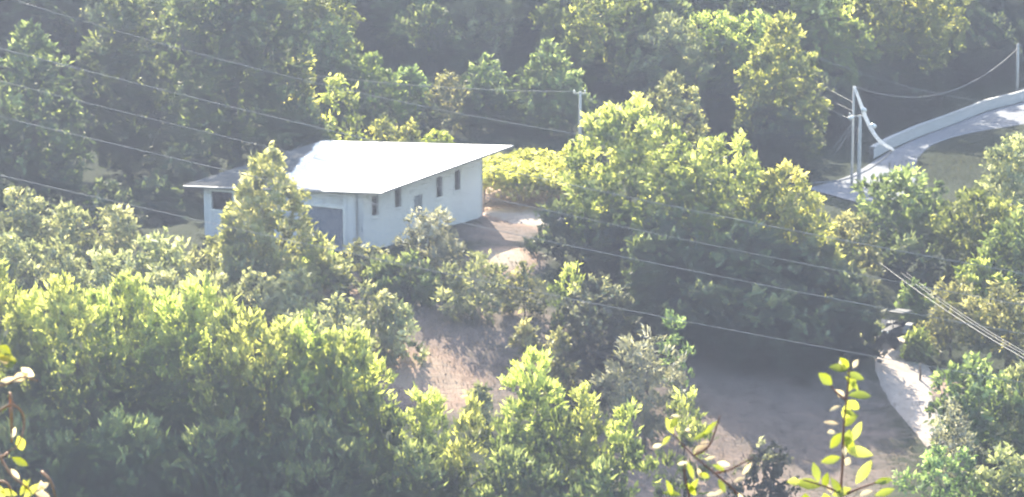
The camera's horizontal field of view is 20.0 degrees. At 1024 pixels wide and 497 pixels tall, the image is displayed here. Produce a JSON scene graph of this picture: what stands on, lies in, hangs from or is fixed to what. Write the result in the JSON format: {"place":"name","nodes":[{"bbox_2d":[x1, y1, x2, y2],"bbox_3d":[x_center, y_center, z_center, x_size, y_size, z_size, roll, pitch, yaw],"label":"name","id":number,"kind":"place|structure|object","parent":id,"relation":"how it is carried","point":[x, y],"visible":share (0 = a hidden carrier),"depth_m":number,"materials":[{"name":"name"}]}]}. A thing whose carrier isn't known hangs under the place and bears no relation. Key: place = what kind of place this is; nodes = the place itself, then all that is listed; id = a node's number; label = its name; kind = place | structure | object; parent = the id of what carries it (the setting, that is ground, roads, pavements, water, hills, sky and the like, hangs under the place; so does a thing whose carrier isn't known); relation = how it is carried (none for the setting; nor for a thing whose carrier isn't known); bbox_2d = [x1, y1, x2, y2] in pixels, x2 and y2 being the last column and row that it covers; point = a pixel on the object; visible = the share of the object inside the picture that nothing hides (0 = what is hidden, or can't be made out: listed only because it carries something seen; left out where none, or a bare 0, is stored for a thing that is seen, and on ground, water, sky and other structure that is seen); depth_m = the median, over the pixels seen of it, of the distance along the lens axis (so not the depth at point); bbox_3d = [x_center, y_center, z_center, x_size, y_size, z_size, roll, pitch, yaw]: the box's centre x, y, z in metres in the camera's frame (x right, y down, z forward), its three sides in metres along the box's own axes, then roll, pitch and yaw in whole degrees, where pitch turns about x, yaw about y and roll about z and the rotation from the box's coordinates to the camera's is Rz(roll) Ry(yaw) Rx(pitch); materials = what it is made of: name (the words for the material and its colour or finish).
{"place":"outdoors","nodes":[
{"label":"outdoors","id":0,"kind":"place"},
{"bbox_2d":[0,0,1023,496],"bbox_3d":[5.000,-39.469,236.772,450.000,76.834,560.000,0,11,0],"label":"ground","id":1,"kind":"structure","parent":0,"point":[484,240],"depth_m":182.32,"materials":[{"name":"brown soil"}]},
{"bbox_2d":[0,345,55,496],"bbox_3d":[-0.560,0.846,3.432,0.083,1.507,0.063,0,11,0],"label":"climbing tendril","id":2,"kind":"object","parent":1,"relation":"on","point":[7,358],"visible":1,"depth_m":3.30,"materials":[{"name":"yellow plant"}]},
{"bbox_2d":[0,185,55,273],"bbox_3d":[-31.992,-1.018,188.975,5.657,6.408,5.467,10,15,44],"label":"orchard tree","id":3,"kind":"object","parent":1,"relation":"on","point":[26,215],"visible":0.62,"depth_m":188.19,"materials":[{"name":"green plant"}]},
{"bbox_2d":[0,257,57,481],"bbox_3d":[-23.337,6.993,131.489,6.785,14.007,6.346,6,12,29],"label":"feathery tree","id":4,"kind":"object","parent":1,"relation":"on","point":[7,304],"visible":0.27,"depth_m":130.06,"materials":[{"name":"green plant"}]},
{"bbox_2d":[0,281,75,485],"bbox_3d":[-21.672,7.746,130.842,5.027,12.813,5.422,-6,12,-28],"label":"feathery tree","id":5,"kind":"object","parent":1,"relation":"on","point":[28,301],"visible":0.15,"depth_m":129.84,"materials":[{"name":"green plant"}]},
{"bbox_2d":[0,0,84,74],"bbox_3d":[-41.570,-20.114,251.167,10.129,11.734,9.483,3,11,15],"label":"hillside tree","id":6,"kind":"object","parent":1,"relation":"on","point":[16,13],"visible":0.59,"depth_m":250.01,"materials":[{"name":"green plant"}]},
{"bbox_2d":[0,17,96,223],"bbox_3d":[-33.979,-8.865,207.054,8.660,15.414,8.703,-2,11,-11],"label":"broadleaf tree","id":7,"kind":"object","parent":1,"relation":"on","point":[29,157],"visible":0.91,"depth_m":205.53,"materials":[{"name":"green plant"}]},
{"bbox_2d":[0,401,114,496],"bbox_3d":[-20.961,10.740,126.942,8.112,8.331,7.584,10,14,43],"label":"feathery tree","id":8,"kind":"object","parent":1,"relation":"on","point":[61,441],"visible":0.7,"depth_m":125.71,"materials":[{"name":"green plant"}]},
{"bbox_2d":[22,235,93,302],"bbox_3d":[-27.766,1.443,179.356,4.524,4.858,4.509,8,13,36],"label":"orchard tree","id":9,"kind":"object","parent":1,"relation":"on","point":[57,258],"visible":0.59,"depth_m":178.61,"materials":[{"name":"green plant"}]},
{"bbox_2d":[33,196,105,277],"bbox_3d":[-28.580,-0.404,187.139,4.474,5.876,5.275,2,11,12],"label":"orchard tree","id":10,"kind":"object","parent":1,"relation":"on","point":[83,218],"visible":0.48,"depth_m":186.62,"materials":[{"name":"green plant"}]},
{"bbox_2d":[2,269,137,492],"bbox_3d":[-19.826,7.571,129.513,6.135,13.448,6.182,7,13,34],"label":"feathery tree","id":11,"kind":"object","parent":1,"relation":"on","point":[63,330],"visible":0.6,"depth_m":128.51,"materials":[{"name":"green plant"}]},
{"bbox_2d":[65,284,147,481],"bbox_3d":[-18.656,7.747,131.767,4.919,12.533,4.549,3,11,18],"label":"feathery tree","id":12,"kind":"object","parent":1,"relation":"on","point":[101,298],"visible":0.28,"depth_m":130.43,"materials":[{"name":"green plant"}]},
{"bbox_2d":[80,202,154,280],"bbox_3d":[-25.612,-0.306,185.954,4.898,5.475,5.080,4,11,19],"label":"orchard tree","id":13,"kind":"object","parent":1,"relation":"on","point":[121,220],"visible":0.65,"depth_m":185.55,"materials":[{"name":"green plant"}]},
{"bbox_2d":[43,402,195,496],"bbox_3d":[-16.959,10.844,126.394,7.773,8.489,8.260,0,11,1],"label":"feathery tree","id":14,"kind":"object","parent":1,"relation":"on","point":[132,460],"visible":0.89,"depth_m":125.11,"materials":[{"name":"green plant"}]},
{"bbox_2d":[63,0,185,176],"bbox_3d":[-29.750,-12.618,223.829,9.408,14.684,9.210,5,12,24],"label":"broadleaf tree","id":15,"kind":"object","parent":1,"relation":"on","point":[129,52],"visible":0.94,"depth_m":221.91,"materials":[{"name":"green plant"}]},
{"bbox_2d":[82,269,182,496],"bbox_3d":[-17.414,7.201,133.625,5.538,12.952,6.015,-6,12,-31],"label":"feathery tree","id":16,"kind":"object","parent":1,"relation":"on","point":[128,322],"visible":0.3,"depth_m":132.10,"materials":[{"name":"green plant"}]},
{"bbox_2d":[124,226,190,288],"bbox_3d":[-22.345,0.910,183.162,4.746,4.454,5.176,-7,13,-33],"label":"orchard tree","id":17,"kind":"object","parent":1,"relation":"on","point":[168,254],"visible":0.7,"depth_m":182.68,"materials":[{"name":"green plant"}]},
{"bbox_2d":[127,174,187,224],"bbox_3d":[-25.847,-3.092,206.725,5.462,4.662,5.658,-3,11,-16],"label":"dark bush","id":18,"kind":"object","parent":1,"relation":"on","point":[152,186],"visible":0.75,"depth_m":206.29,"materials":[{"name":"green plant"}]},
{"bbox_2d":[126,284,215,493],"bbox_3d":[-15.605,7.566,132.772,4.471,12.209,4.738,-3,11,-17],"label":"feathery tree","id":19,"kind":"object","parent":1,"relation":"on","point":[156,308],"visible":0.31,"depth_m":131.40,"materials":[{"name":"green plant"}]},
{"bbox_2d":[150,142,218,202],"bbox_3d":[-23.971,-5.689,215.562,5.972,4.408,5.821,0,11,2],"label":"dark bush","id":20,"kind":"object","parent":1,"relation":"on","point":[192,172],"visible":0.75,"depth_m":215.19,"materials":[{"name":"green plant"}]},
{"bbox_2d":[134,269,252,491],"bbox_3d":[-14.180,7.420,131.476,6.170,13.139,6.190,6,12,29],"label":"feathery tree","id":21,"kind":"object","parent":1,"relation":"on","point":[190,333],"visible":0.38,"depth_m":130.24,"materials":[{"name":"green plant"}]},
{"bbox_2d":[180,292,261,493],"bbox_3d":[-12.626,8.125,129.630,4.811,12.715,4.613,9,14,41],"label":"feathery tree","id":22,"kind":"object","parent":1,"relation":"on","point":[223,319],"visible":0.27,"depth_m":128.45,"materials":[{"name":"green plant"}]},
{"bbox_2d":[135,414,308,496],"bbox_3d":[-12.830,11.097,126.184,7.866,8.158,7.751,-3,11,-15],"label":"feathery tree","id":23,"kind":"object","parent":1,"relation":"on","point":[200,472],"visible":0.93,"depth_m":124.71,"materials":[{"name":"green plant"}]},
{"bbox_2d":[160,0,314,174],"bbox_3d":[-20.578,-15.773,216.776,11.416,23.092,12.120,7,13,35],"label":"broadleaf tree","id":24,"kind":"object","parent":1,"relation":"on","point":[243,22],"visible":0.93,"depth_m":215.43,"materials":[{"name":"green plant"}]},
{"bbox_2d":[215,264,284,347],"bbox_3d":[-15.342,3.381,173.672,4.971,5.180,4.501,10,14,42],"label":"orchard tree","id":25,"kind":"object","parent":1,"relation":"on","point":[255,294],"visible":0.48,"depth_m":173.12,"materials":[{"name":"green plant"}]},
{"bbox_2d":[194,300,317,495],"bbox_3d":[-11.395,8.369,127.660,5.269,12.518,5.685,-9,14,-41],"label":"feathery tree","id":26,"kind":"object","parent":1,"relation":"on","point":[283,398],"visible":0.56,"depth_m":126.61,"materials":[{"name":"green plant"}]},
{"bbox_2d":[192,140,351,304],"bbox_3d":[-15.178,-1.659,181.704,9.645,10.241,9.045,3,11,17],"label":"pointed tree","id":27,"kind":"object","parent":1,"relation":"on","point":[250,201],"visible":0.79,"depth_m":180.55,"materials":[{"name":"green plant"}]},
{"bbox_2d":[267,266,331,330],"bbox_3d":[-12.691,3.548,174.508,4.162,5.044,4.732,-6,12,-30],"label":"orchard tree","id":28,"kind":"object","parent":1,"relation":"on","point":[294,293],"visible":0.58,"depth_m":173.76,"materials":[{"name":"green plant"}]},
{"bbox_2d":[268,95,335,152],"bbox_3d":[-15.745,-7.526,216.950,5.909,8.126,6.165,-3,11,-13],"label":"dark bush","id":29,"kind":"object","parent":1,"relation":"on","point":[306,109],"visible":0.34,"depth_m":216.27,"materials":[{"name":"green plant"}]},
{"bbox_2d":[249,0,366,83],"bbox_3d":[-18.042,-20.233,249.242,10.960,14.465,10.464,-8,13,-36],"label":"hillside tree","id":30,"kind":"object","parent":1,"relation":"on","point":[309,17],"visible":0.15,"depth_m":248.31,"materials":[{"name":"green plant"}]},
{"bbox_2d":[254,307,371,496],"bbox_3d":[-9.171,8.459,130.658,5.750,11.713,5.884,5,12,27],"label":"feathery tree","id":31,"kind":"object","parent":1,"relation":"on","point":[301,328],"visible":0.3,"depth_m":129.17,"materials":[{"name":"green plant"}]},
{"bbox_2d":[237,411,389,496],"bbox_3d":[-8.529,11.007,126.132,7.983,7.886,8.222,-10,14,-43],"label":"feathery tree","id":32,"kind":"object","parent":1,"relation":"on","point":[320,441],"visible":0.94,"depth_m":124.79,"materials":[{"name":"green plant"}]},
{"bbox_2d":[301,11,366,128],"bbox_3d":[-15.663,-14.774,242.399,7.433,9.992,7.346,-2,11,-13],"label":"broadleaf tree","id":33,"kind":"object","parent":1,"relation":"on","point":[324,40],"visible":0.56,"depth_m":241.18,"materials":[{"name":"green plant"}]},
{"bbox_2d":[183,140,513,249],"bbox_3d":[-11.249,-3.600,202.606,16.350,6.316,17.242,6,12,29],"label":"house","id":34,"kind":"structure","parent":1,"relation":"on","point":[343,220],"depth_m":199.11,"materials":[{"name":"white paint"}]},
{"bbox_2d":[308,324,417,496],"bbox_3d":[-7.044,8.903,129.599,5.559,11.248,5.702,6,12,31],"label":"feathery tree","id":35,"kind":"object","parent":1,"relation":"on","point":[384,419],"visible":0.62,"depth_m":128.65,"materials":[{"name":"green plant"}]},
{"bbox_2d":[343,50,406,132],"bbox_3d":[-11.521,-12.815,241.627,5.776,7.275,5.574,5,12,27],"label":"hillfoot tree","id":36,"kind":"object","parent":1,"relation":"on","point":[391,109],"visible":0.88,"depth_m":240.81,"materials":[{"name":"green plant"}]},
{"bbox_2d":[348,277,406,365],"bbox_3d":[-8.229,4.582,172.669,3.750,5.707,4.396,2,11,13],"label":"orchard tree","id":37,"kind":"object","parent":1,"relation":"on","point":[379,300],"visible":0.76,"depth_m":172.19,"materials":[{"name":"green plant"}]},
{"bbox_2d":[373,248,442,310],"bbox_3d":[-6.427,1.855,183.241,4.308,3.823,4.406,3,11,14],"label":"shrub","id":38,"kind":"object","parent":1,"relation":"on","point":[420,280],"visible":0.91,"depth_m":182.75,"materials":[{"name":"green plant"}]},
{"bbox_2d":[389,63,442,131],"bbox_3d":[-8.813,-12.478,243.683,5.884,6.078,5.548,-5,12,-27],"label":"hillfoot tree","id":39,"kind":"object","parent":1,"relation":"on","point":[410,77],"visible":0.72,"depth_m":243.16,"materials":[{"name":"green plant"}]},
{"bbox_2d":[373,437,460,496],"bbox_3d":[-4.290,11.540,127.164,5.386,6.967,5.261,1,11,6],"label":"feathery tree","id":40,"kind":"object","parent":1,"relation":"on","point":[420,472],"visible":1,"depth_m":126.55,"materials":[{"name":"green plant"}]},
{"bbox_2d":[378,1,472,72],"bbox_3d":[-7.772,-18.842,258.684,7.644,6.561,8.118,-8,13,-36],"label":"broadleaf tree","id":41,"kind":"object","parent":1,"relation":"on","point":[453,44],"visible":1,"depth_m":257.56,"materials":[{"name":"green plant"}]},
{"bbox_2d":[388,381,469,495],"bbox_3d":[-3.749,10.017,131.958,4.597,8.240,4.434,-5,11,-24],"label":"yellow feathery tree","id":42,"kind":"object","parent":1,"relation":"on","point":[427,413],"visible":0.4,"depth_m":131.24,"materials":[{"name":"green plant"}]},
{"bbox_2d":[392,205,466,281],"bbox_3d":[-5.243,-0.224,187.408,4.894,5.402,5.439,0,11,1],"label":"silver shrub","id":43,"kind":"object","parent":1,"relation":"on","point":[426,225],"visible":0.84,"depth_m":186.41,"materials":[{"name":"green plant"}]},
{"bbox_2d":[418,69,480,135],"bbox_3d":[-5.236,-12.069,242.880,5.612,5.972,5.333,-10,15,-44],"label":"hillfoot tree","id":44,"kind":"object","parent":1,"relation":"on","point":[452,81],"visible":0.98,"depth_m":242.33,"materials":[{"name":"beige plant"}]},
{"bbox_2d":[430,248,508,325],"bbox_3d":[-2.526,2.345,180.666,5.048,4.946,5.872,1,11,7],"label":"round shrub","id":45,"kind":"object","parent":1,"relation":"on","point":[473,302],"visible":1,"depth_m":179.95,"materials":[{"name":"green plant"}]},
{"bbox_2d":[436,390,504,496],"bbox_3d":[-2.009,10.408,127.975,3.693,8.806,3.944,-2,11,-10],"label":"yellow feathery tree","id":46,"kind":"object","parent":1,"relation":"on","point":[472,419],"visible":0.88,"depth_m":127.40,"materials":[{"name":"green plant"}]},
{"bbox_2d":[452,52,516,133],"bbox_3d":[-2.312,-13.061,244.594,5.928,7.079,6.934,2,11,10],"label":"hillfoot tree","id":47,"kind":"object","parent":1,"relation":"on","point":[479,99],"visible":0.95,"depth_m":243.74,"materials":[{"name":"green plant"}]},
{"bbox_2d":[445,0,524,68],"bbox_3d":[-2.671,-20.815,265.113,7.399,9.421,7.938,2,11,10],"label":"hillside tree","id":48,"kind":"object","parent":1,"relation":"on","point":[471,11],"visible":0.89,"depth_m":264.12,"materials":[{"name":"green plant"}]},
{"bbox_2d":[461,439,565,496],"bbox_3d":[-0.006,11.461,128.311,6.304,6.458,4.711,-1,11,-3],"label":"yellow feathery tree","id":49,"kind":"object","parent":1,"relation":"on","point":[523,474],"visible":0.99,"depth_m":127.78,"materials":[{"name":"green plant"}]},
{"bbox_2d":[499,260,551,316],"bbox_3d":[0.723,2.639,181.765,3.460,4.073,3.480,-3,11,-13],"label":"thin shrub","id":50,"kind":"object","parent":1,"relation":"on","point":[524,281],"visible":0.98,"depth_m":181.40,"materials":[{"name":"green plant"}]},
{"bbox_2d":[479,345,579,496],"bbox_3d":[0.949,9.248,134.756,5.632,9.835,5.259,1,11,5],"label":"yellow feathery tree","id":51,"kind":"object","parent":1,"relation":"on","point":[542,425],"visible":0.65,"depth_m":134.12,"materials":[{"name":"green plant"}]},
{"bbox_2d":[483,147,592,211],"bbox_3d":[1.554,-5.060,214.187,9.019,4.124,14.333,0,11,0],"label":"vine pergola","id":52,"kind":"object","parent":1,"relation":"on","point":[541,163],"visible":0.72,"depth_m":208.87,"materials":[{"name":"green plant"}]},
{"bbox_2d":[506,38,586,136],"bbox_3d":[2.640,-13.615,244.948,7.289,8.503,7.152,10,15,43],"label":"hillfoot tree","id":53,"kind":"object","parent":1,"relation":"on","point":[539,82],"visible":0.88,"depth_m":243.41,"materials":[{"name":"green plant"}]},
{"bbox_2d":[517,194,599,269],"bbox_3d":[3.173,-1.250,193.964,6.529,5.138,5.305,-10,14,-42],"label":"shadow tree","id":54,"kind":"object","parent":1,"relation":"on","point":[554,227],"visible":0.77,"depth_m":192.78,"materials":[{"name":"green plant"}]},
{"bbox_2d":[548,66,596,141],"bbox_3d":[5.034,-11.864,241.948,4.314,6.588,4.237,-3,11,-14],"label":"hillfoot tree","id":55,"kind":"object","parent":1,"relation":"on","point":[568,102],"visible":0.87,"depth_m":241.25,"materials":[{"name":"green plant"}]},
{"bbox_2d":[539,380,626,496],"bbox_3d":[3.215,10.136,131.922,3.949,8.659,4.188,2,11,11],"label":"yellow feathery tree","id":56,"kind":"object","parent":1,"relation":"on","point":[582,422],"visible":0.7,"depth_m":131.34,"materials":[{"name":"green plant"}]},
{"bbox_2d":[528,0,663,98],"bbox_3d":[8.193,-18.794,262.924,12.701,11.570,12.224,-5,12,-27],"label":"broadleaf tree","id":57,"kind":"object","parent":1,"relation":"on","point":[571,35],"visible":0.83,"depth_m":260.67,"materials":[{"name":"green plant"}]},
{"bbox_2d":[539,272,655,404],"bbox_3d":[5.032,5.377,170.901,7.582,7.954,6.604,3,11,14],"label":"round bush","id":58,"kind":"object","parent":1,"relation":"on","point":[589,326],"visible":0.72,"depth_m":170.08,"materials":[{"name":"green plant"}]},
{"bbox_2d":[563,207,638,294],"bbox_3d":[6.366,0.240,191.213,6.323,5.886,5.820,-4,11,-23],"label":"shadow tree","id":59,"kind":"object","parent":1,"relation":"on","point":[604,240],"visible":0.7,"depth_m":190.24,"materials":[{"name":"green plant"}]},
{"bbox_2d":[593,395,663,496],"bbox_3d":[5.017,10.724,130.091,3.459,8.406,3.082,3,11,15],"label":"yellow feathery tree","id":60,"kind":"object","parent":1,"relation":"on","point":[636,454],"visible":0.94,"depth_m":129.60,"materials":[{"name":"green plant"}]},
{"bbox_2d":[556,91,711,274],"bbox_3d":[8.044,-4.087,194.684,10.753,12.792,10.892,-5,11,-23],"label":"clump tree","id":61,"kind":"object","parent":1,"relation":"on","point":[634,149],"visible":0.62,"depth_m":192.65,"materials":[{"name":"green plant"}]},
{"bbox_2d":[588,323,689,449],"bbox_3d":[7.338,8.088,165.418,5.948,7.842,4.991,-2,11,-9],"label":"olive bush","id":62,"kind":"object","parent":1,"relation":"on","point":[644,350],"visible":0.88,"depth_m":164.63,"materials":[{"name":"green plant"}]},
{"bbox_2d":[615,232,668,331],"bbox_3d":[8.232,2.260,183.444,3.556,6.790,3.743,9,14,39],"label":"shadow tree","id":63,"kind":"object","parent":1,"relation":"on","point":[651,282],"visible":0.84,"depth_m":182.74,"materials":[{"name":"green plant"}]},
{"bbox_2d":[623,70,714,193],"bbox_3d":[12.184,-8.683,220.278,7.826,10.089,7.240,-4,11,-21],"label":"broadleaf tree","id":64,"kind":"object","parent":1,"relation":"on","point":[672,112],"visible":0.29,"depth_m":218.96,"materials":[{"name":"green plant"}]},
{"bbox_2d":[624,10,714,119],"bbox_3d":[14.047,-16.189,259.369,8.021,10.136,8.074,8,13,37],"label":"broadleaf tree","id":65,"kind":"object","parent":1,"relation":"on","point":[677,39],"visible":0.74,"depth_m":258.40,"materials":[{"name":"green plant"}]},
{"bbox_2d":[605,201,735,333],"bbox_3d":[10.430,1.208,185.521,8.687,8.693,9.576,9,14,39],"label":"clump tree","id":66,"kind":"object","parent":1,"relation":"on","point":[674,228],"visible":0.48,"depth_m":183.56,"materials":[{"name":"green plant"}]},
{"bbox_2d":[653,385,719,496],"bbox_3d":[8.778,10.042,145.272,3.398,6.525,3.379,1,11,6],"label":"bush","id":67,"kind":"object","parent":1,"relation":"on","point":[684,436],"visible":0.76,"depth_m":144.87,"materials":[{"name":"green plant"}]},
{"bbox_2d":[653,414,752,496],"bbox_3d":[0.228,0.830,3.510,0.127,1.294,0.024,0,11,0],"label":"pale twig","id":68,"kind":"object","parent":1,"relation":"on","point":[698,449],"visible":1,"depth_m":3.40,"materials":[{"name":"yellow plant"}]},
{"bbox_2d":[627,128,787,292],"bbox_3d":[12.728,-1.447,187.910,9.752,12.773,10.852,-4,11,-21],"label":"clump tree","id":69,"kind":"object","parent":1,"relation":"on","point":[715,192],"visible":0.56,"depth_m":186.13,"materials":[{"name":"green plant"}]},
{"bbox_2d":[652,275,766,367],"bbox_3d":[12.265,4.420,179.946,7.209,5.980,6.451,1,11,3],"label":"clump tree","id":70,"kind":"object","parent":1,"relation":"on","point":[706,310],"visible":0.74,"depth_m":178.60,"materials":[{"name":"green plant"}]},
{"bbox_2d":[676,8,758,122],"bbox_3d":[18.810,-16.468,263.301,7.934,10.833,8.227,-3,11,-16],"label":"broadleaf tree","id":71,"kind":"object","parent":1,"relation":"on","point":[718,29],"visible":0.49,"depth_m":261.59,"materials":[{"name":"green plant"}]},
{"bbox_2d":[691,34,754,133],"bbox_3d":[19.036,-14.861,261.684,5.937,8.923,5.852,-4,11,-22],"label":"hillside tree","id":72,"kind":"object","parent":1,"relation":"on","point":[721,104],"visible":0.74,"depth_m":260.41,"materials":[{"name":"green plant"}]},
{"bbox_2d":[666,216,833,359],"bbox_3d":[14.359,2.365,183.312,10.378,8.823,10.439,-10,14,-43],"label":"clump tree","id":73,"kind":"object","parent":1,"relation":"on","point":[756,239],"visible":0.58,"depth_m":181.90,"materials":[{"name":"green plant"}]},
{"bbox_2d":[724,435,801,496],"bbox_3d":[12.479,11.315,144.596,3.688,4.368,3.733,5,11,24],"label":"dark bush","id":74,"kind":"object","parent":1,"relation":"on","point":[768,457],"visible":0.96,"depth_m":144.13,"materials":[{"name":"dark green leaves"},{"name":"bark"}]},
{"bbox_2d":[722,99,816,174],"bbox_3d":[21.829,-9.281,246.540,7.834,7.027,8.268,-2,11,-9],"label":"dark bush","id":75,"kind":"object","parent":1,"relation":"on","point":[773,130],"visible":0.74,"depth_m":245.03,"materials":[{"name":"green plant"}]},
{"bbox_2d":[712,265,849,386],"bbox_3d":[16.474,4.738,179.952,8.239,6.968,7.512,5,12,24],"label":"clump tree","id":76,"kind":"object","parent":1,"relation":"on","point":[769,302],"visible":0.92,"depth_m":178.19,"materials":[{"name":"green plant"}]},
{"bbox_2d":[730,10,833,162],"bbox_3d":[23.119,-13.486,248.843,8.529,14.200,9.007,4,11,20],"label":"broadleaf tree","id":77,"kind":"object","parent":1,"relation":"on","point":[785,51],"visible":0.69,"depth_m":247.45,"materials":[{"name":"green plant"}]},
{"bbox_2d":[723,158,850,323],"bbox_3d":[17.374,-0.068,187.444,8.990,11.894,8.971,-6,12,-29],"label":"clump tree","id":78,"kind":"object","parent":1,"relation":"on","point":[799,218],"visible":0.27,"depth_m":185.90,"materials":[{"name":"green plant"}]},
{"bbox_2d":[763,236,886,366],"bbox_3d":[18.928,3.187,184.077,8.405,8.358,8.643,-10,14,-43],"label":"clump tree","id":79,"kind":"object","parent":1,"relation":"on","point":[809,251],"visible":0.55,"depth_m":182.53,"materials":[{"name":"green plant"}]},
{"bbox_2d":[780,0,879,99],"bbox_3d":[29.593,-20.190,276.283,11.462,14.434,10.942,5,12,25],"label":"hillside tree","id":80,"kind":"object","parent":1,"relation":"on","point":[830,37],"visible":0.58,"depth_m":274.03,"materials":[{"name":"green plant"}]},
{"bbox_2d":[787,358,894,496],"bbox_3d":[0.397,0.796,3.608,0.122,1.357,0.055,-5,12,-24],"label":"sapling","id":81,"kind":"object","parent":1,"relation":"on","point":[848,437],"visible":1,"depth_m":3.50,"materials":[{"name":"green plant"}]},
{"bbox_2d":[815,270,887,366],"bbox_3d":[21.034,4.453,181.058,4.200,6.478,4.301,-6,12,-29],"label":"clump tree","id":82,"kind":"object","parent":1,"relation":"on","point":[861,318],"visible":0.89,"depth_m":180.51,"materials":[{"name":"green plant"}]},
{"bbox_2d":[818,208,886,284],"bbox_3d":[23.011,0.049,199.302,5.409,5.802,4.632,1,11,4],"label":"broadleaf tree","id":83,"kind":"object","parent":1,"relation":"on","point":[845,229],"visible":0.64,"depth_m":198.47,"materials":[{"name":"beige plant"}]},
{"bbox_2d":[828,49,908,123],"bbox_3d":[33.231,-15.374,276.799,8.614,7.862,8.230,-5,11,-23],"label":"hillside tree","id":84,"kind":"object","parent":1,"relation":"on","point":[882,102],"visible":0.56,"depth_m":275.70,"materials":[{"name":"green plant"}]},
{"bbox_2d":[845,162,949,271],"bbox_3d":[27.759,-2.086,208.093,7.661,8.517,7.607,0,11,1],"label":"roadside tree","id":85,"kind":"object","parent":1,"relation":"on","point":[896,181],"visible":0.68,"depth_m":206.92,"materials":[{"name":"green plant"}]},
{"bbox_2d":[845,0,970,110],"bbox_3d":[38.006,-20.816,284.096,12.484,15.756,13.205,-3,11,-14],"label":"broadleaf tree","id":86,"kind":"object","parent":1,"relation":"on","point":[886,34],"visible":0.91,"depth_m":281.49,"materials":[{"name":"green plant"}]},
{"bbox_2d":[867,40,949,118],"bbox_3d":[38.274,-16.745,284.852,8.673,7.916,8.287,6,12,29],"label":"hillside tree","id":87,"kind":"object","parent":1,"relation":"on","point":[928,84],"visible":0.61,"depth_m":283.04,"materials":[{"name":"green plant"}]},
{"bbox_2d":[872,229,945,289],"bbox_3d":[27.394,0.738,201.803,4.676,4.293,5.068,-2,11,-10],"label":"roadside tree","id":88,"kind":"object","parent":1,"relation":"on","point":[892,260],"visible":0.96,"depth_m":201.00,"materials":[{"name":"green plant"}]},
{"bbox_2d":[889,443,984,496],"bbox_3d":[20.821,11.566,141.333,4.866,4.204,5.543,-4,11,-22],"label":"leafy bush","id":89,"kind":"object","parent":1,"relation":"on","point":[936,461],"visible":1,"depth_m":141.18,"materials":[{"name":"green plant"}]},
{"bbox_2d":[916,272,993,356],"bbox_3d":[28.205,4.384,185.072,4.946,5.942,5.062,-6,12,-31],"label":"trackside tree","id":90,"kind":"object","parent":1,"relation":"on","point":[946,326],"visible":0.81,"depth_m":184.47,"materials":[{"name":"green plant"}]},
{"bbox_2d":[928,397,984,496],"bbox_3d":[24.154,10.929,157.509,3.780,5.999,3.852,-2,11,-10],"label":"round shrub","id":91,"kind":"object","parent":1,"relation":"on","point":[959,423],"visible":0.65,"depth_m":157.14,"materials":[{"name":"green plant"}]},
{"bbox_2d":[922,351,1023,468],"bbox_3d":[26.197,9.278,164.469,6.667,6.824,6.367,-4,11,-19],"label":"round shrub","id":92,"kind":"object","parent":1,"relation":"on","point":[978,389],"visible":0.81,"depth_m":163.56,"materials":[{"name":"green plant"}]},
{"bbox_2d":[922,186,1023,289],"bbox_3d":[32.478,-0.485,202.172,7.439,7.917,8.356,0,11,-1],"label":"roadside tree","id":93,"kind":"object","parent":1,"relation":"on","point":[987,207],"visible":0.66,"depth_m":201.15,"materials":[{"name":"green plant"}]},
{"bbox_2d":[953,7,1023,76],"bbox_3d":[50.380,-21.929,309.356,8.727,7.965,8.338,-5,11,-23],"label":"hillside tree","id":94,"kind":"object","parent":1,"relation":"on","point":[988,27],"visible":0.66,"depth_m":307.93,"materials":[{"name":"green plant"}]},
{"bbox_2d":[958,279,1023,367],"bbox_3d":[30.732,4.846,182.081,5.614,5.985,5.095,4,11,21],"label":"trackside tree","id":95,"kind":"object","parent":1,"relation":"on","point":[1001,320],"visible":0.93,"depth_m":181.64,"materials":[{"name":"green plant"}]},
{"bbox_2d":[962,440,1023,496],"bbox_3d":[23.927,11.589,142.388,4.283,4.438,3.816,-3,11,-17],"label":"leafy bush","id":96,"kind":"object","parent":1,"relation":"on","point":[996,487],"visible":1,"depth_m":142.07,"materials":[{"name":"green plant"}]},
{"bbox_2d":[973,131,1023,230],"bbox_3d":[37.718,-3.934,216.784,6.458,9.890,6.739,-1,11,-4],"label":"roadside tree","id":97,"kind":"object","parent":1,"relation":"on","point":[1000,160],"visible":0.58,"depth_m":215.51,"materials":[{"name":"green plant"}]},
{"bbox_2d":[976,201,1023,313],"bbox_3d":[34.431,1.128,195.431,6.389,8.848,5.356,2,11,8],"label":"roadside tree","id":98,"kind":"object","parent":1,"relation":"on","point":[993,243],"visible":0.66,"depth_m":194.56,"materials":[{"name":"green plant"}]},
{"bbox_2d":[874,319,947,446],"bbox_3d":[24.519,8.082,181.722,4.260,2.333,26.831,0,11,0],"label":"track","id":99,"kind":"structure","parent":0,"point":[896,377],"depth_m":178.66,"materials":[{"name":"grey concrete"}]},
{"bbox_2d":[811,102,1023,201],"bbox_3d":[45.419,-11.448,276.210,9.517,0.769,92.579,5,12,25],"label":"road","id":100,"kind":"structure","parent":0,"point":[1011,115],"depth_m":266.40,"materials":[{"name":"grey asphalt"}]},
{"bbox_2d":[869,89,1023,158],"bbox_3d":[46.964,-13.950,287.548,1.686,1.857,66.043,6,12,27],"label":"road barrier","id":101,"kind":"object","parent":100,"relation":"on","point":[877,149],"visible":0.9,"depth_m":278.44,"materials":[{"name":"concrete"}]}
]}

